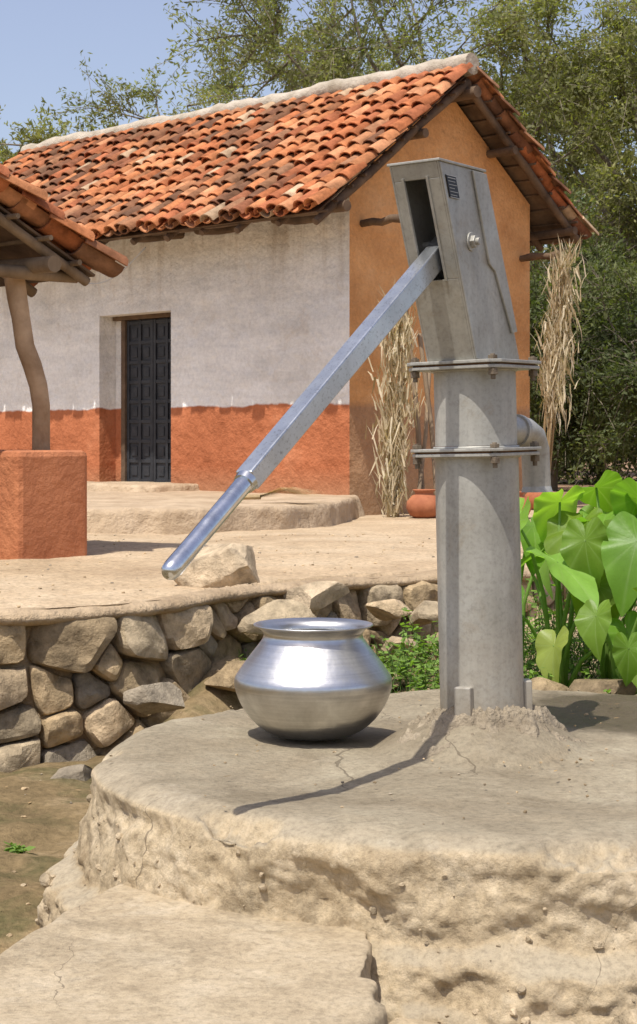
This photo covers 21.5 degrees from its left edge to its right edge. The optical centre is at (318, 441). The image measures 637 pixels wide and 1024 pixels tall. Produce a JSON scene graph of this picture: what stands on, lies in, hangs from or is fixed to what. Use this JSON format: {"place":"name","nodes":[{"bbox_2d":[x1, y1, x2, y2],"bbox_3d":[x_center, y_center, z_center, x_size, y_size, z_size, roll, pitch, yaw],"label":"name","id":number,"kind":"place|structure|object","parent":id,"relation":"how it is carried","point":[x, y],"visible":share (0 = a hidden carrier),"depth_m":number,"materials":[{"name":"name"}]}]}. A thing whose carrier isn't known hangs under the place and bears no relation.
{"place":"outdoors","nodes":[
{"label":"outdoors","id":0,"kind":"place"},
{"bbox_2d":[0,455,636,953],"bbox_3d":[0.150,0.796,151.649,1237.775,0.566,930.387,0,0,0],"label":"ground","id":1,"kind":"structure","parent":0,"point":[48,827],"depth_m":6.67,"materials":[{"name":"beige soil"}]},
{"bbox_2d":[0,139,8,163],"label":"acacia tree","id":2,"kind":"object","parent":1,"relation":"on","point":[4,151],"depth_m":42.87,"materials":[{"name":"green plant"}]},
{"bbox_2d":[3,841,34,853],"bbox_3d":[-0.834,1.020,4.049,0.111,0.073,0.603,0,0,14],"label":"weed plant","id":3,"kind":"object","parent":1,"relation":"on","point":[15,848],"visible":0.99,"depth_m":4.30,"materials":[{"name":"green plant"}]},
{"bbox_2d":[0,163,128,559],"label":"verandah hut","id":4,"kind":"object","parent":1,"relation":"on","point":[43,500],"visible":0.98,"depth_m":8.22,"materials":[{"name":"ceramic"}]},
{"bbox_2d":[0,97,153,164],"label":"acacia tree","id":5,"kind":"object","parent":1,"relation":"on","point":[36,137],"visible":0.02,"depth_m":37.97,"materials":[{"name":"green plant"}]},
{"bbox_2d":[0,883,387,1023],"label":"concrete step","id":6,"kind":"object","parent":1,"relation":"on","point":[121,953],"visible":0.93,"depth_m":2.65,"materials":[{"name":"beige concrete"}]},
{"bbox_2d":[87,491,364,534],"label":"plinth","id":7,"kind":"structure","parent":1,"relation":"on","point":[164,513],"depth_m":11.80,"materials":[{"name":"beige soil"}]},
{"bbox_2d":[87,481,199,491],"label":"plinth","id":8,"kind":"structure","parent":7,"relation":"on","point":[127,486],"depth_m":15.18,"materials":[{"name":"beige soil"}]},
{"bbox_2d":[243,487,323,499],"bbox_3d":[-0.275,0.379,12.309,0.728,0.098,0.371,0,0,14],"label":"straw broom","id":9,"kind":"object","parent":7,"relation":"on","point":[255,497],"visible":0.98,"depth_m":12.34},
{"bbox_2d":[40,4,425,126],"bbox_3d":[-0.467,-3.529,30.924,7.162,8.898,6.373,0,0,-43],"label":"acacia tree","id":10,"kind":"object","parent":1,"relation":"on","point":[132,93],"visible":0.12,"depth_m":30.48,"materials":[{"name":"green plant"}]},
{"bbox_2d":[235,648,249,660],"bbox_3d":[-0.199,0.841,6.028,0.247,0.185,0.294,0,0,-15],"label":"weed plant","id":11,"kind":"object","parent":1,"relation":"on","point":[243,658],"visible":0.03,"depth_m":6.09,"materials":[{"name":"green plant"}]},
{"bbox_2d":[50,543,438,780],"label":"loose stones","id":12,"kind":"object","parent":1,"relation":"on","point":[220,565],"visible":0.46,"depth_m":6.27,"materials":[{"name":"beige stone"}]},
{"bbox_2d":[0,102,529,514],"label":"walls","id":13,"kind":"structure","parent":1,"relation":"on","point":[268,318],"depth_m":15.01,"materials":[{"name":"paint"}]},
{"bbox_2d":[89,247,145,283],"bbox_3d":[-2.044,-1.600,15.500,1.406,0.290,0.012,0,0,45],"label":"wire","id":14,"kind":"object","parent":13,"relation":"attached to","point":[123,270],"visible":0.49,"depth_m":15.19,"materials":[{"name":"grey metal"}]},
{"bbox_2d":[116,321,120,481],"bbox_3d":[-1.912,-0.219,16.411,0.126,1.998,0.078,0,0,44],"label":"door reveal","id":15,"kind":"object","parent":13,"relation":"attached to","point":[118,400],"depth_m":16.39,"materials":[{"name":"white paint"}]},
{"bbox_2d":[113,312,170,480],"bbox_3d":[-1.600,-0.395,16.065,1.040,1.750,0.110,0,0,44],"label":"door frame","id":16,"kind":"object","parent":13,"relation":"attached to","point":[123,319],"visible":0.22,"depth_m":16.28,"materials":[{"name":"brown wood"}]},
{"bbox_2d":[127,317,170,481],"bbox_3d":[-1.562,-0.391,16.032,0.780,1.572,0.045,0,0,44],"label":"door","id":17,"kind":"structure","parent":16,"relation":"in","point":[148,400],"depth_m":16.07,"materials":[{"name":"black wood"}]},
{"bbox_2d":[3,62,598,244],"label":"roof tiles","id":18,"kind":"object","parent":13,"relation":"attached to","point":[283,157],"visible":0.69,"depth_m":15.17,"materials":[{"name":"ceramic"}]},
{"bbox_2d":[94,76,572,245],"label":"roof deck","id":19,"kind":"structure","parent":13,"relation":"on","point":[472,113],"depth_m":15.24,"materials":[{"name":"brown wood"}]},
{"bbox_2d":[20,52,478,151],"bbox_3d":[-0.989,-3.304,16.927,6.478,0.226,0.206,0,0,44],"label":"ridge capping","id":20,"kind":"object","parent":19,"relation":"on","point":[330,86],"visible":0.46,"depth_m":15.96,"materials":[{"name":"paint"}]},
{"bbox_2d":[98,79,587,261],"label":"rafters and purlins","id":21,"kind":"object","parent":19,"relation":"attached to","point":[464,89],"visible":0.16,"depth_m":14.68,"materials":[{"name":"brown wood"}]},
{"bbox_2d":[0,576,564,754],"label":"mud backing","id":22,"kind":"object","parent":1,"relation":"on","point":[26,662],"visible":0.15,"depth_m":5.52,"materials":[{"name":"brown soil"}]},
{"bbox_2d":[0,568,551,625],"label":"earth coping","id":23,"kind":"object","parent":22,"relation":"on","point":[45,616],"visible":0.59,"depth_m":5.80,"materials":[{"name":"beige soil"}]},
{"bbox_2d":[0,534,618,936],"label":"pebbles","id":24,"kind":"object","parent":1,"relation":"on","point":[217,670],"visible":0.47,"depth_m":4.70,"materials":[{"name":"stone"}]},
{"bbox_2d":[0,580,636,772],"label":"stones","id":25,"kind":"object","parent":1,"relation":"on","point":[81,650],"visible":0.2,"depth_m":5.53,"materials":[{"name":"grey stone"}]},
{"bbox_2d":[35,689,636,1023],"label":"concrete platform","id":26,"kind":"structure","parent":1,"relation":"on","point":[493,907],"depth_m":3.00,"materials":[{"name":"beige concrete"}]},
{"bbox_2d":[234,617,391,740],"bbox_3d":[-0.012,0.545,3.855,0.362,0.257,0.363,0,0,0],"label":"aluminium water pot","id":27,"kind":"object","parent":26,"relation":"on","point":[313,679],"visible":1,"depth_m":3.73,"materials":[{"name":"silver metal"}]},
{"bbox_2d":[161,157,552,715],"bbox_3d":[0.140,0.043,3.472,0.240,1.284,1.471,-1,0,33],"label":"hand pump","id":28,"kind":"object","parent":26,"relation":"on","point":[452,281],"visible":0.98,"depth_m":3.71,"materials":[{"name":"metal"}]},
{"bbox_2d":[140,0,636,190],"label":"acacia tree","id":29,"kind":"object","parent":1,"relation":"on","point":[336,53],"visible":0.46,"depth_m":23.46,"materials":[{"name":"green plant"}]},
{"bbox_2d":[365,281,427,517],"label":"dry palm fronds","id":30,"kind":"object","parent":1,"relation":"on","point":[394,477],"visible":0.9,"depth_m":13.53,"materials":[{"name":"plant"}]},
{"bbox_2d":[370,607,439,692],"bbox_3d":[0.354,0.746,5.756,0.574,0.324,0.994,0,0,7],"label":"weed plant","id":31,"kind":"object","parent":1,"relation":"on","point":[404,668],"visible":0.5,"depth_m":5.82,"materials":[{"name":"green plant"}]},
{"bbox_2d":[404,311,434,494],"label":"leaning poles","id":32,"kind":"object","parent":1,"relation":"on","point":[428,416],"visible":0.47,"depth_m":13.94,"materials":[{"name":"brown wood"}]},
{"bbox_2d":[406,489,435,517],"bbox_3d":[0.840,0.496,13.350,0.288,0.239,0.288,0,0,0],"label":"clay pot","id":33,"kind":"object","parent":1,"relation":"on","point":[421,503],"visible":0.86,"depth_m":13.25,"materials":[{"name":"ceramic"}]},
{"bbox_2d":[280,50,636,360],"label":"acacia tree","id":34,"kind":"object","parent":1,"relation":"on","point":[584,168],"visible":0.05,"depth_m":29.69,"materials":[{"name":"green plant"}]},
{"bbox_2d":[389,1009,636,1023],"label":"foundation stones","id":35,"kind":"object","parent":1,"relation":"on","point":[628,1016],"visible":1,"depth_m":2.67,"materials":[{"name":"beige stone"}]},
{"bbox_2d":[519,491,531,514],"bbox_3d":[1.600,0.518,13.700,0.275,0.229,0.275,0,0,0],"label":"clay pot","id":36,"kind":"object","parent":1,"relation":"on","point":[521,494],"visible":0.17,"depth_m":13.64,"materials":[{"name":"ceramic"}]},
{"bbox_2d":[520,517,545,662],"bbox_3d":[0.639,0.515,5.337,0.361,0.614,0.361,0,0,0],"label":"taro plant","id":37,"kind":"object","parent":1,"relation":"on","point":[530,532],"visible":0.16,"depth_m":5.22,"materials":[{"name":"green plant"}]},
{"bbox_2d":[525,492,541,509],"bbox_3d":[1.950,0.494,14.800,0.275,0.229,0.275,0,0,0],"label":"clay pot","id":38,"kind":"object","parent":1,"relation":"on","point":[532,496],"visible":0.08,"depth_m":14.70,"materials":[{"name":"ceramic"}]},
{"bbox_2d":[431,578,636,693],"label":"weed plant","id":39,"kind":"object","parent":1,"relation":"on","point":[531,662],"visible":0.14,"depth_m":5.28,"materials":[{"name":"green plant"}]},
{"bbox_2d":[463,0,636,432],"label":"acacia tree","id":40,"kind":"object","parent":1,"relation":"on","point":[624,219],"visible":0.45,"depth_m":22.40,"materials":[{"name":"green plant"}]},
{"bbox_2d":[519,485,636,687],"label":"taro plant","id":41,"kind":"object","parent":1,"relation":"on","point":[576,567],"visible":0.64,"depth_m":4.92,"materials":[{"name":"green plant"}]},
{"bbox_2d":[530,174,636,490],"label":"thorn bush","id":42,"kind":"object","parent":1,"relation":"on","point":[537,310],"visible":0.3,"depth_m":20.38,"materials":[{"name":"green plant"}]},
{"bbox_2d":[530,234,636,484],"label":"thorn bush","id":43,"kind":"object","parent":1,"relation":"on","point":[575,467],"visible":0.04,"depth_m":24.48,"materials":[{"name":"green plant"}]},
{"bbox_2d":[531,244,636,489],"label":"thorn bush","id":44,"kind":"object","parent":1,"relation":"on","point":[622,372],"visible":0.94,"depth_m":19.00,"materials":[{"name":"green plant"}]},
{"bbox_2d":[531,677,636,694],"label":"kerb rocks","id":45,"kind":"object","parent":1,"relation":"on","point":[615,686],"visible":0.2,"depth_m":4.71,"materials":[{"name":"stone"}]},
{"bbox_2d":[539,481,636,654],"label":"taro plant","id":46,"kind":"object","parent":1,"relation":"on","point":[544,574],"visible":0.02,"depth_m":5.66,"materials":[{"name":"green plant"}]},
{"bbox_2d":[544,470,636,678],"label":"taro plant","id":47,"kind":"object","parent":1,"relation":"on","point":[597,496],"visible":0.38,"depth_m":5.13,"materials":[{"name":"green plant"}]},
{"bbox_2d":[574,587,636,686],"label":"taro plant","id":48,"kind":"object","parent":1,"relation":"on","point":[592,622],"visible":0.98,"depth_m":4.69,"materials":[{"name":"green plant"}]},
{"bbox_2d":[601,477,636,694],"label":"taro plant","id":49,"kind":"object","parent":1,"relation":"on","point":[619,553],"visible":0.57,"depth_m":4.85,"materials":[{"name":"green plant"}]},
{"bbox_2d":[0,0,636,436],"label":"sky","id":50,"kind":"structure","parent":0,"point":[42,42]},
{"bbox_2d":[529,233,588,473],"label":"dry palm fronds","id":51,"kind":"object","parent":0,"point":[561,304],"visible":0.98,"depth_m":15.27,"materials":[{"name":"plant"}]}
]}

